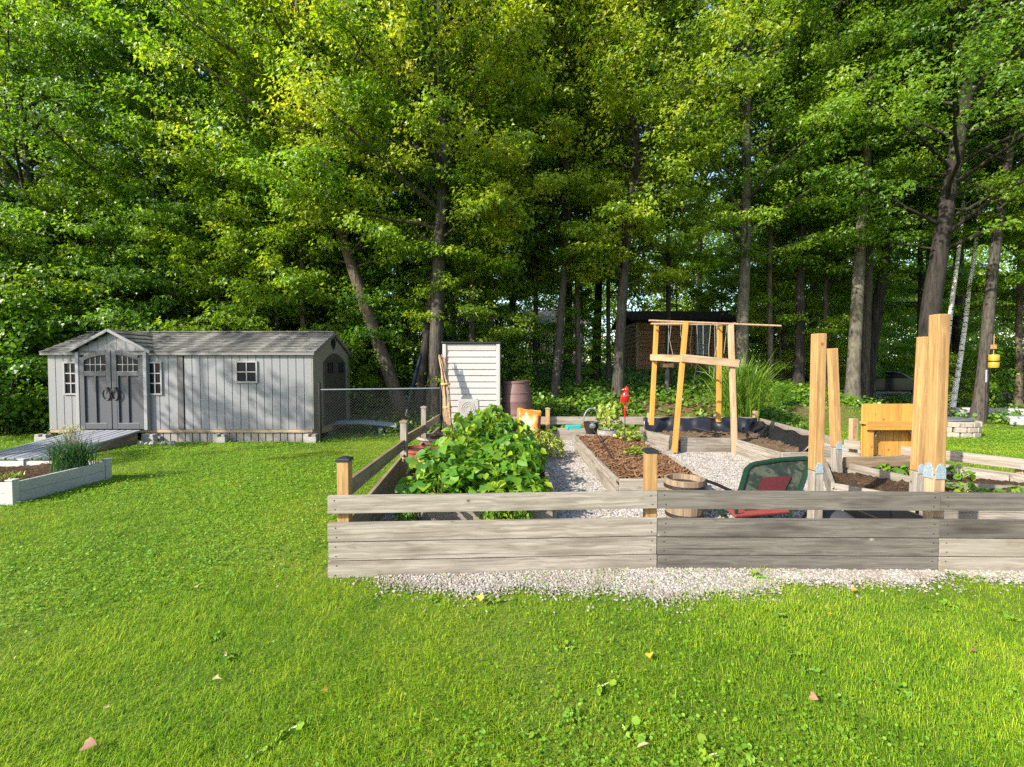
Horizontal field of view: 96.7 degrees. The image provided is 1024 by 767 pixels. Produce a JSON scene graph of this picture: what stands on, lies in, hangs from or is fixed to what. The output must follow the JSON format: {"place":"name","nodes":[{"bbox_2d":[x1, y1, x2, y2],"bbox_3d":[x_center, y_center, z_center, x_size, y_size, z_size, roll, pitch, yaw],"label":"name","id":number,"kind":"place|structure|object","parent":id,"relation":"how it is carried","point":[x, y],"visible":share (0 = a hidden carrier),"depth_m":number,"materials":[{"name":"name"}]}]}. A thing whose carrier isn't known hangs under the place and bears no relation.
{"place":"outdoors","nodes":[
{"label":"outdoors","id":0,"kind":"place"},
{"bbox_2d":[0,372,1023,766],"bbox_3d":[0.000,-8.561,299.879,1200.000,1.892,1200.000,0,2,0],"label":"ground","id":1,"kind":"structure","parent":0,"point":[482,658],"depth_m":2.55,"materials":[{"name":"green plant"}]},
{"bbox_2d":[0,302,89,429],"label":"bush","id":2,"kind":"object","parent":1,"relation":"on","point":[20,356],"visible":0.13,"depth_m":11.01,"materials":[{"name":"green plant"}]},
{"bbox_2d":[0,280,96,434],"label":"bush","id":3,"kind":"object","parent":1,"relation":"on","point":[33,312],"visible":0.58,"depth_m":10.53,"materials":[{"name":"green plant"}]},
{"bbox_2d":[0,186,108,389],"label":"maple sapling","id":4,"kind":"object","parent":1,"relation":"on","point":[5,265],"visible":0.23,"depth_m":11.71,"materials":[{"name":"green plant"}]},
{"bbox_2d":[0,458,111,505],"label":"planter box","id":5,"kind":"object","parent":1,"relation":"on","point":[39,479],"visible":0.88,"depth_m":5.85,"materials":[{"name":"wood"}]},
{"bbox_2d":[26,423,107,472],"bbox_3d":[-5.949,0.860,6.154,0.852,0.666,0.905,1,2,39],"label":"chive clump","id":6,"kind":"object","parent":5,"relation":"in","point":[74,455],"visible":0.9,"depth_m":6.06,"materials":[{"name":"green plant"}]},
{"bbox_2d":[0,1,128,410],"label":"tree","id":7,"kind":"object","parent":1,"relation":"on","point":[7,177],"visible":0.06,"depth_m":13.86,"materials":[{"name":"green plant"}]},
{"bbox_2d":[0,430,140,459],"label":"ramp","id":8,"kind":"structure","parent":1,"relation":"on","point":[108,439],"depth_m":8.83,"materials":[{"name":"grey paint"}]},
{"bbox_2d":[1,157,177,386],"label":"maple sapling","id":9,"kind":"object","parent":1,"relation":"on","point":[66,177],"visible":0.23,"depth_m":12.09,"materials":[{"name":"green plant"}]},
{"bbox_2d":[0,0,220,330],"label":"maple tree","id":10,"kind":"object","parent":1,"relation":"on","point":[34,125],"visible":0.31,"depth_m":11.73,"materials":[{"name":"green plant"}]},
{"bbox_2d":[18,166,231,337],"bbox_3d":[-10.842,-2.214,12.724,5.046,7.156,4.878,0,2,10],"label":"maple sapling","id":11,"kind":"object","parent":1,"relation":"on","point":[124,201],"visible":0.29,"depth_m":11.92,"materials":[{"name":"green plant"}]},
{"bbox_2d":[47,0,231,329],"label":"maple tree","id":12,"kind":"object","parent":1,"relation":"on","point":[122,165],"visible":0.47,"depth_m":11.79,"materials":[{"name":"green plant"}]},
{"bbox_2d":[0,0,329,332],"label":"maple tree","id":13,"kind":"object","parent":1,"relation":"on","point":[47,18],"visible":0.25,"depth_m":11.42,"materials":[{"name":"green plant"}]},
{"bbox_2d":[38,329,352,441],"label":"storage shed","id":14,"kind":"structure","parent":1,"relation":"on","point":[205,386],"depth_m":9.76,"materials":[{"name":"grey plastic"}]},
{"bbox_2d":[79,349,112,428],"bbox_3d":[-8.848,0.121,9.684,0.684,1.700,0.119,0,2,0],"label":"door","id":15,"kind":"structure","parent":14,"relation":"in","point":[95,372],"depth_m":9.69,"materials":[{"name":"grey wood"}]},
{"bbox_2d":[110,349,143,428],"bbox_3d":[-8.172,0.121,9.684,0.684,1.700,0.119,0,2,0],"label":"door","id":16,"kind":"structure","parent":14,"relation":"in","point":[127,396],"depth_m":9.68,"materials":[{"name":"grey wood"}]},
{"bbox_2d":[323,354,345,424],"bbox_3d":[-4.239,0.103,10.928,0.039,1.640,1.300,0,2,0],"label":"side door","id":17,"kind":"structure","parent":14,"relation":"in","point":[334,369],"depth_m":10.84,"materials":[{"name":"grey plastic"}]},
{"bbox_2d":[121,152,315,330],"bbox_3d":[-7.977,-2.368,12.764,4.978,7.427,4.637,1,2,17],"label":"maple sapling","id":18,"kind":"object","parent":1,"relation":"on","point":[203,191],"visible":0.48,"depth_m":11.88,"materials":[{"name":"green plant"}]},
{"bbox_2d":[121,0,334,329],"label":"maple tree","id":19,"kind":"object","parent":1,"relation":"on","point":[234,66],"visible":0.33,"depth_m":11.72,"materials":[{"name":"green plant"}]},
{"bbox_2d":[53,0,436,412],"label":"maple tree","id":20,"kind":"object","parent":1,"relation":"on","point":[389,374],"visible":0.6,"depth_m":10.74,"materials":[{"name":"green plant"}]},
{"bbox_2d":[176,142,363,339],"bbox_3d":[-6.776,-2.657,13.049,5.227,7.799,4.869,1,2,22],"label":"maple sapling","id":21,"kind":"object","parent":1,"relation":"on","point":[249,324],"visible":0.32,"depth_m":12.01,"materials":[{"name":"green plant"}]},
{"bbox_2d":[221,0,369,330],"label":"maple tree","id":22,"kind":"object","parent":1,"relation":"on","point":[284,281],"visible":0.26,"depth_m":11.91,"materials":[{"name":"green plant"}]},
{"bbox_2d":[221,155,414,333],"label":"maple sapling","id":23,"kind":"object","parent":1,"relation":"on","point":[309,294],"visible":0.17,"depth_m":12.43,"materials":[{"name":"green plant"}]},
{"bbox_2d":[273,182,425,364],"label":"maple sapling","id":24,"kind":"object","parent":1,"relation":"on","point":[340,270],"visible":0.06,"depth_m":13.42,"materials":[{"name":"green plant"}]},
{"bbox_2d":[336,330,386,410],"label":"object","id":25,"kind":"object","parent":1,"relation":"on","point":[354,350],"visible":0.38,"depth_m":12.27,"materials":[{"name":"green plant"}]},
{"bbox_2d":[341,315,412,401],"bbox_3d":[-3.994,-0.576,13.466,2.424,2.788,2.741,0,2,1],"label":"bush","id":26,"kind":"object","parent":1,"relation":"on","point":[398,361],"visible":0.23,"depth_m":13.00,"materials":[{"name":"green plant"}]},
{"bbox_2d":[293,172,461,393],"bbox_3d":[-4.332,-2.748,13.834,5.046,7.156,4.878,1,2,40],"label":"maple sapling","id":27,"kind":"object","parent":1,"relation":"on","point":[400,202],"visible":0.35,"depth_m":12.73,"materials":[{"name":"green plant"}]},
{"bbox_2d":[318,382,441,442],"bbox_3d":[-2.830,0.609,9.909,2.604,1.290,0.068,0,2,-12],"label":"chain link fence","id":28,"kind":"object","parent":1,"relation":"on","point":[439,388],"visible":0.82,"depth_m":9.86,"materials":[{"name":"grey metal"}]},
{"bbox_2d":[339,255,422,390],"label":"maple sapling","id":29,"kind":"object","parent":1,"relation":"on","point":[414,334],"visible":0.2,"depth_m":13.29,"materials":[{"name":"green plant"}]},
{"bbox_2d":[352,406,439,521],"bbox_3d":[-1.513,0.912,6.827,0.159,0.916,6.612,0,2,-3],"label":"garden fence","id":30,"kind":"object","parent":1,"relation":"on","point":[388,481],"visible":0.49,"depth_m":5.31,"materials":[{"name":"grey wood"}]},
{"bbox_2d":[218,0,577,420],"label":"maple tree","id":31,"kind":"object","parent":1,"relation":"on","point":[492,203],"visible":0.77,"depth_m":10.51,"materials":[{"name":"green plant"}]},
{"bbox_2d":[318,170,499,393],"bbox_3d":[-3.201,-3.084,14.160,5.312,7.533,5.134,-1,2,-34],"label":"maple sapling","id":32,"kind":"object","parent":1,"relation":"on","point":[427,272],"visible":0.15,"depth_m":13.66,"materials":[{"name":"green plant"}]},
{"bbox_2d":[312,0,556,419],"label":"maple tree","id":33,"kind":"object","parent":1,"relation":"on","point":[422,379],"visible":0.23,"depth_m":11.14,"materials":[{"name":"green plant"}]},
{"bbox_2d":[394,220,495,353],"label":"maple sapling","id":34,"kind":"object","parent":1,"relation":"on","point":[445,333],"visible":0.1,"depth_m":14.30,"materials":[{"name":"green plant"}]},
{"bbox_2d":[377,184,549,386],"bbox_3d":[-1.409,-2.310,13.158,4.515,6.403,4.364,-2,2,-44],"label":"maple sapling","id":35,"kind":"object","parent":1,"relation":"on","point":[451,284],"visible":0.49,"depth_m":12.38,"materials":[{"name":"green plant"}]},
{"bbox_2d":[388,0,546,341],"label":"maple tree","id":36,"kind":"object","parent":1,"relation":"on","point":[499,264],"visible":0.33,"depth_m":11.71,"materials":[{"name":"green plant"}]},
{"bbox_2d":[442,342,501,432],"bbox_3d":[-0.910,0.142,10.610,1.326,2.180,0.850,0,2,0],"label":"storage locker","id":37,"kind":"object","parent":1,"relation":"on","point":[473,368],"visible":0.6,"depth_m":10.22,"materials":[{"name":"white plastic"}]},
{"bbox_2d":[0,362,1023,436],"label":"undergrowth","id":38,"kind":"object","parent":1,"relation":"on","point":[582,393],"visible":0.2,"depth_m":13.30,"materials":[{"name":"green plant"}]},
{"bbox_2d":[10,161,1023,388],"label":"woods","id":39,"kind":"object","parent":1,"relation":"on","point":[980,255],"visible":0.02,"depth_m":36.92,"materials":[{"name":"green plant"}]},
{"bbox_2d":[502,380,532,430],"bbox_3d":[0.126,0.589,10.703,0.737,1.346,0.728,0,2,0],"label":"rain barrel","id":40,"kind":"object","parent":1,"relation":"on","point":[516,394],"visible":0.7,"depth_m":10.40,"materials":[{"name":"brown plastic"}]},
{"bbox_2d":[492,334,543,393],"bbox_3d":[0.037,-0.468,13.858,1.905,2.191,2.154,0,2,8],"label":"bush","id":41,"kind":"object","parent":1,"relation":"on","point":[514,352],"visible":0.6,"depth_m":13.57,"materials":[{"name":"green plant"}]},
{"bbox_2d":[459,0,608,390],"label":"maple tree","id":42,"kind":"object","parent":1,"relation":"on","point":[543,239],"visible":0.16,"depth_m":13.45,"materials":[{"name":"green plant"}]},
{"bbox_2d":[487,238,585,379],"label":"maple sapling","id":43,"kind":"object","parent":1,"relation":"on","point":[541,334],"visible":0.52,"depth_m":14.60,"materials":[{"name":"green plant"}]},
{"bbox_2d":[444,0,687,399],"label":"maple tree","id":44,"kind":"object","parent":1,"relation":"on","point":[547,185],"visible":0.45,"depth_m":12.08,"materials":[{"name":"green plant"}]},
{"bbox_2d":[548,283,614,378],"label":"maple sapling","id":45,"kind":"object","parent":1,"relation":"on","point":[584,294],"visible":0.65,"depth_m":15.95,"materials":[{"name":"green plant"}]},
{"bbox_2d":[522,0,649,386],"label":"maple tree","id":46,"kind":"object","parent":1,"relation":"on","point":[578,374],"visible":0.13,"depth_m":13.90,"materials":[{"name":"green plant"}]},
{"bbox_2d":[560,24,661,383],"bbox_3d":[3.389,-6.356,16.371,3.986,13.348,4.658,1,2,18],"label":"maple tree","id":47,"kind":"object","parent":1,"relation":"on","point":[609,293],"visible":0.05,"depth_m":16.42,"materials":[{"name":"green plant"}]},
{"bbox_2d":[529,0,810,400],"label":"maple tree","id":48,"kind":"object","parent":1,"relation":"on","point":[633,213],"visible":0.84,"depth_m":11.74,"materials":[{"name":"green plant"}]},
{"bbox_2d":[629,245,720,310],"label":"maple sapling","id":49,"kind":"object","parent":1,"relation":"on","point":[688,283],"visible":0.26,"depth_m":25.14,"materials":[{"name":"green plant"}]},
{"bbox_2d":[608,0,755,387],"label":"maple tree","id":50,"kind":"object","parent":1,"relation":"on","point":[697,268],"visible":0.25,"depth_m":13.84,"materials":[{"name":"green plant"}]},
{"bbox_2d":[611,311,792,376],"bbox_3d":[9.170,-1.754,22.732,7.503,3.717,4.502,0,2,0],"label":"cabin","id":51,"kind":"object","parent":1,"relation":"on","point":[639,339],"visible":0.48,"depth_m":20.95,"materials":[{"name":"brown wood"}]},
{"bbox_2d":[682,249,777,369],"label":"maple sapling","id":52,"kind":"object","parent":1,"relation":"on","point":[721,296],"visible":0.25,"depth_m":25.27,"materials":[{"name":"green plant"}]},
{"bbox_2d":[692,348,794,419],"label":"ornamental grass","id":53,"kind":"object","parent":1,"relation":"on","point":[751,393],"depth_m":10.70,"materials":[{"name":"green plant"}]},
{"bbox_2d":[630,0,918,369],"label":"maple tree","id":54,"kind":"object","parent":1,"relation":"on","point":[745,237],"visible":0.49,"depth_m":13.19,"materials":[{"name":"green plant"}]},
{"bbox_2d":[735,266,821,377],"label":"maple sapling","id":55,"kind":"object","parent":1,"relation":"on","point":[756,341],"visible":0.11,"depth_m":20.15,"materials":[{"name":"green plant"}]},
{"bbox_2d":[703,0,854,383],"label":"maple tree","id":56,"kind":"object","parent":1,"relation":"on","point":[722,280],"visible":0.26,"depth_m":14.87,"materials":[{"name":"green plant"}]},
{"bbox_2d":[716,227,849,382],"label":"maple sapling","id":57,"kind":"object","parent":1,"relation":"on","point":[784,319],"visible":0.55,"depth_m":16.18,"materials":[{"name":"green plant"}]},
{"bbox_2d":[696,0,961,385],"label":"maple tree","id":58,"kind":"object","parent":1,"relation":"on","point":[799,363],"visible":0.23,"depth_m":13.75,"materials":[{"name":"green plant"}]},
{"bbox_2d":[755,0,915,390],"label":"maple tree","id":59,"kind":"object","parent":1,"relation":"on","point":[829,269],"visible":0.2,"depth_m":15.10,"materials":[{"name":"green plant"}]},
{"bbox_2d":[775,250,895,392],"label":"maple sapling","id":60,"kind":"object","parent":1,"relation":"on","point":[842,348],"visible":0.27,"depth_m":17.19,"materials":[{"name":"green plant"}]},
{"bbox_2d":[837,269,916,373],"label":"maple sapling","id":61,"kind":"object","parent":1,"relation":"on","point":[898,348],"visible":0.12,"depth_m":31.68,"materials":[{"name":"green plant"}]},
{"bbox_2d":[796,0,968,401],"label":"maple tree","id":62,"kind":"object","parent":1,"relation":"on","point":[866,340],"visible":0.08,"depth_m":14.81,"materials":[{"name":"green plant"}]},
{"bbox_2d":[763,0,1023,399],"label":"maple tree","id":63,"kind":"object","parent":1,"relation":"on","point":[853,378],"visible":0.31,"depth_m":13.26,"materials":[{"name":"green plant"}]},
{"bbox_2d":[787,0,1023,403],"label":"maple tree","id":64,"kind":"object","parent":1,"relation":"on","point":[940,235],"visible":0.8,"depth_m":12.36,"materials":[{"name":"green plant"}]},
{"bbox_2d":[820,89,1014,335],"bbox_3d":[14.808,-6.515,16.947,5.569,15.903,6.261,0,2,-9],"label":"maple tree","id":65,"kind":"object","parent":1,"relation":"on","point":[920,276],"visible":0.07,"depth_m":16.77,"materials":[{"name":"green plant"}]},
{"bbox_2d":[825,0,1019,403],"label":"maple tree","id":66,"kind":"object","parent":1,"relation":"on","point":[878,302],"visible":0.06,"depth_m":15.32,"materials":[{"name":"green plant"}]},
{"bbox_2d":[879,262,967,375],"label":"maple sapling","id":67,"kind":"object","parent":1,"relation":"on","point":[897,320],"visible":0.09,"depth_m":32.66,"materials":[{"name":"green plant"}]},
{"bbox_2d":[852,0,1023,422],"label":"maple tree","id":68,"kind":"object","parent":1,"relation":"on","point":[987,326],"visible":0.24,"depth_m":13.11,"materials":[{"name":"green plant"}]},
{"bbox_2d":[893,264,1001,393],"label":"maple sapling","id":69,"kind":"object","parent":1,"relation":"on","point":[975,314],"visible":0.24,"depth_m":23.47,"materials":[{"name":"green plant"}]},
{"bbox_2d":[900,0,1023,338],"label":"birch tree","id":70,"kind":"object","parent":1,"relation":"on","point":[954,280],"visible":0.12,"depth_m":14.23,"materials":[{"name":"white plant"}]},
{"bbox_2d":[947,417,982,437],"bbox_3d":[10.407,1.011,10.937,1.259,0.417,1.257,0,2,0],"label":"fire pit","id":71,"kind":"object","parent":1,"relation":"on","point":[963,427],"visible":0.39,"depth_m":10.38,"materials":[{"name":"grey stone"}]},
{"bbox_2d":[921,8,1023,414],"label":"birch tree","id":72,"kind":"object","parent":1,"relation":"on","point":[955,388],"visible":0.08,"depth_m":14.69,"materials":[{"name":"white plant"}]},
{"bbox_2d":[947,350,1003,408],"bbox_3d":[16.149,0.033,16.481,2.428,2.470,2.147,-1,2,-17],"label":"bush","id":73,"kind":"object","parent":1,"relation":"on","point":[965,370],"visible":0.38,"depth_m":16.10,"materials":[{"name":"green plant"}]},
{"bbox_2d":[928,90,1023,406],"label":"maple tree","id":74,"kind":"object","parent":1,"relation":"on","point":[1011,295],"visible":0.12,"depth_m":15.17,"materials":[{"name":"green plant"}]},
{"bbox_2d":[948,2,1023,289],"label":"maple tree","id":75,"kind":"object","parent":1,"relation":"on","point":[1010,236],"visible":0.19,"depth_m":13.68,"materials":[{"name":"green plant"}]},
{"bbox_2d":[952,272,1023,391],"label":"maple sapling","id":76,"kind":"object","parent":1,"relation":"on","point":[1005,321],"visible":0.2,"depth_m":16.95,"materials":[{"name":"green plant"}]},
{"bbox_2d":[960,341,1023,408],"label":"bush","id":77,"kind":"object","parent":1,"relation":"on","point":[998,386],"visible":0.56,"depth_m":15.59,"materials":[{"name":"green plant"}]},
{"bbox_2d":[3,0,1023,361],"label":"sky","id":78,"kind":"structure","parent":0,"point":[659,296],"materials":[{"name":"white"}]},
{"bbox_2d":[337,439,1023,623],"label":"gravel path","id":79,"kind":"structure","parent":0,"point":[632,510],"depth_m":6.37,"materials":[{"name":"grey gravel"}]},
{"bbox_2d":[415,444,555,520],"bbox_3d":[-0.265,1.227,6.266,1.430,0.277,3.390,0,2,0],"label":"raised bed","id":80,"kind":"object","parent":79,"relation":"on","point":[473,515],"visible":0.04,"depth_m":4.57,"materials":[{"name":"grey wood"}]},
{"bbox_2d":[395,469,477,493],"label":"bean plant","id":81,"kind":"object","parent":80,"relation":"on","point":[416,483],"visible":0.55,"depth_m":4.55,"materials":[{"name":"green plant"}]},
{"bbox_2d":[405,439,473,491],"bbox_3d":[-0.819,0.921,5.219,0.891,0.566,0.852,0,2,13],"label":"bean plant","id":82,"kind":"object","parent":80,"relation":"on","point":[433,463],"visible":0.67,"depth_m":5.05,"materials":[{"name":"green plant"}]},
{"bbox_2d":[438,411,493,449],"bbox_3d":[-0.612,0.781,6.568,0.852,0.764,0.891,2,2,43],"label":"bean plant","id":83,"kind":"object","parent":80,"relation":"on","point":[460,423],"visible":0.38,"depth_m":6.43,"materials":[{"name":"green plant"}]},
{"bbox_2d":[430,458,508,493],"bbox_3d":[-0.448,0.999,4.730,0.885,0.438,0.830,1,2,30],"label":"bean plant","id":84,"kind":"object","parent":80,"relation":"on","point":[476,469],"visible":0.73,"depth_m":4.62,"materials":[{"name":"green plant"}]},
{"bbox_2d":[477,439,543,483],"bbox_3d":[-0.064,0.924,5.332,0.870,0.551,0.846,0,2,7],"label":"bean plant","id":85,"kind":"object","parent":80,"relation":"on","point":[496,453],"visible":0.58,"depth_m":5.20,"materials":[{"name":"green plant"}]},
{"bbox_2d":[477,465,553,492],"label":"bean plant","id":86,"kind":"object","parent":80,"relation":"on","point":[524,483],"visible":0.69,"depth_m":4.58,"materials":[{"name":"green plant"}]},
{"bbox_2d":[511,407,757,437],"bbox_3d":[2.638,0.898,10.182,5.873,0.736,0.306,0,2,-1],"label":"garden fence","id":87,"kind":"object","parent":79,"relation":"on","point":[547,420],"visible":0.16,"depth_m":10.23,"materials":[{"name":"grey wood"}]},
{"bbox_2d":[573,433,706,490],"bbox_3d":[1.820,1.176,7.155,1.239,0.324,3.670,0,2,0],"label":"raised bed","id":88,"kind":"object","parent":79,"relation":"on","point":[626,474],"visible":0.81,"depth_m":6.40,"materials":[{"name":"brown wood"}]},
{"bbox_2d":[327,447,1023,577],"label":"garden fence","id":89,"kind":"object","parent":79,"relation":"on","point":[366,549],"visible":0.98,"depth_m":3.51,"materials":[{"name":"grey wood"}]},
{"bbox_2d":[664,473,705,517],"bbox_3d":[1.800,1.199,4.759,0.412,0.431,0.410,0,2,0],"label":"half barrel","id":90,"kind":"object","parent":79,"relation":"on","point":[677,481],"visible":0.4,"depth_m":4.62,"materials":[{"name":"brown wood"}]},
{"bbox_2d":[649,320,781,453],"bbox_3d":[3.733,0.003,9.176,2.378,2.552,1.742,0,2,0],"label":"garden trellis","id":91,"kind":"object","parent":79,"relation":"on","point":[718,361],"visible":0.99,"depth_m":8.38,"materials":[{"name":"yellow wood"}]},
{"bbox_2d":[640,427,830,460],"bbox_3d":[4.111,1.153,8.605,2.618,0.281,3.168,0,2,0],"label":"raised bed","id":92,"kind":"object","parent":79,"relation":"on","point":[751,446],"visible":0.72,"depth_m":8.52,"materials":[{"name":"grey wood"}]},
{"bbox_2d":[643,417,808,451],"bbox_3d":[4.160,0.946,8.815,2.521,0.351,2.556,0,2,0],"label":"plastic liner","id":93,"kind":"object","parent":92,"relation":"on","point":[761,428],"visible":0.8,"depth_m":9.95,"materials":[{"name":"black plastic"}]},
{"bbox_2d":[705,456,809,517],"bbox_3d":[2.585,1.091,4.494,1.228,0.660,0.920,0,2,0],"label":"garden chair","id":94,"kind":"object","parent":79,"relation":"on","point":[783,474],"visible":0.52,"depth_m":4.54,"materials":[{"name":"green fabric"}]},
{"bbox_2d":[807,333,826,517],"bbox_3d":[2.889,0.488,4.313,0.098,1.917,0.103,0,2,0],"label":"timber post","id":95,"kind":"object","parent":79,"relation":"on","point":[817,409],"visible":0.82,"depth_m":4.28,"materials":[{"name":"brown wood"}]},
{"bbox_2d":[827,348,842,472],"bbox_3d":[4.268,0.466,6.013,0.204,1.862,0.104,0,2,0],"label":"timber post","id":96,"kind":"object","parent":79,"relation":"on","point":[834,408],"visible":0.88,"depth_m":5.98,"materials":[{"name":"brown wood"}]},
{"bbox_2d":[843,510,922,518],"bbox_3d":[3.659,1.337,4.454,0.504,0.172,0.497,0,2,0],"label":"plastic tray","id":97,"kind":"object","parent":79,"relation":"on","point":[871,514],"visible":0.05,"depth_m":4.53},
{"bbox_2d":[759,418,1023,480],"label":"garden fence","id":98,"kind":"object","parent":79,"relation":"on","point":[852,443],"visible":0.4,"depth_m":6.00,"materials":[{"name":"grey wood"}]},
{"bbox_2d":[909,337,927,513],"bbox_3d":[4.361,0.467,4.863,0.137,1.928,0.103,0,2,0],"label":"timber post","id":99,"kind":"object","parent":79,"relation":"on","point":[916,480],"visible":0.69,"depth_m":4.83,"materials":[{"name":"brown wood"}]},
{"bbox_2d":[823,455,1023,518],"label":"raised bed","id":100,"kind":"object","parent":79,"relation":"on","point":[860,474],"visible":0.5,"depth_m":5.54,"materials":[{"name":"grey wood"}]},
{"bbox_2d":[860,404,912,456],"bbox_3d":[5.339,0.732,6.394,0.841,0.882,0.186,0,2,0],"label":"potting bench","id":101,"kind":"object","parent":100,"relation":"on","point":[886,429],"visible":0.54,"depth_m":6.46,"materials":[{"name":"yellow wood"}]},
{"bbox_2d":[923,314,950,518],"bbox_3d":[3.381,0.460,3.632,0.105,2.015,0.101,0,2,0],"label":"timber post","id":102,"kind":"object","parent":79,"relation":"on","point":[934,471],"visible":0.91,"depth_m":3.59,"materials":[{"name":"brown wood"}]},
{"bbox_2d":[842,392,1013,397],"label":"driveway","id":103,"kind":"structure","parent":0,"point":[878,393],"depth_m":29.14,"materials":[{"name":"grey gravel"}]},
{"bbox_2d":[839,371,913,392],"bbox_3d":[22.385,-0.021,27.490,4.496,1.457,1.795,0,2,0],"label":"parked car","id":104,"kind":"object","parent":103,"relation":"on","point":[896,381],"visible":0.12,"depth_m":26.64,"materials":[{"name":"black paint"}]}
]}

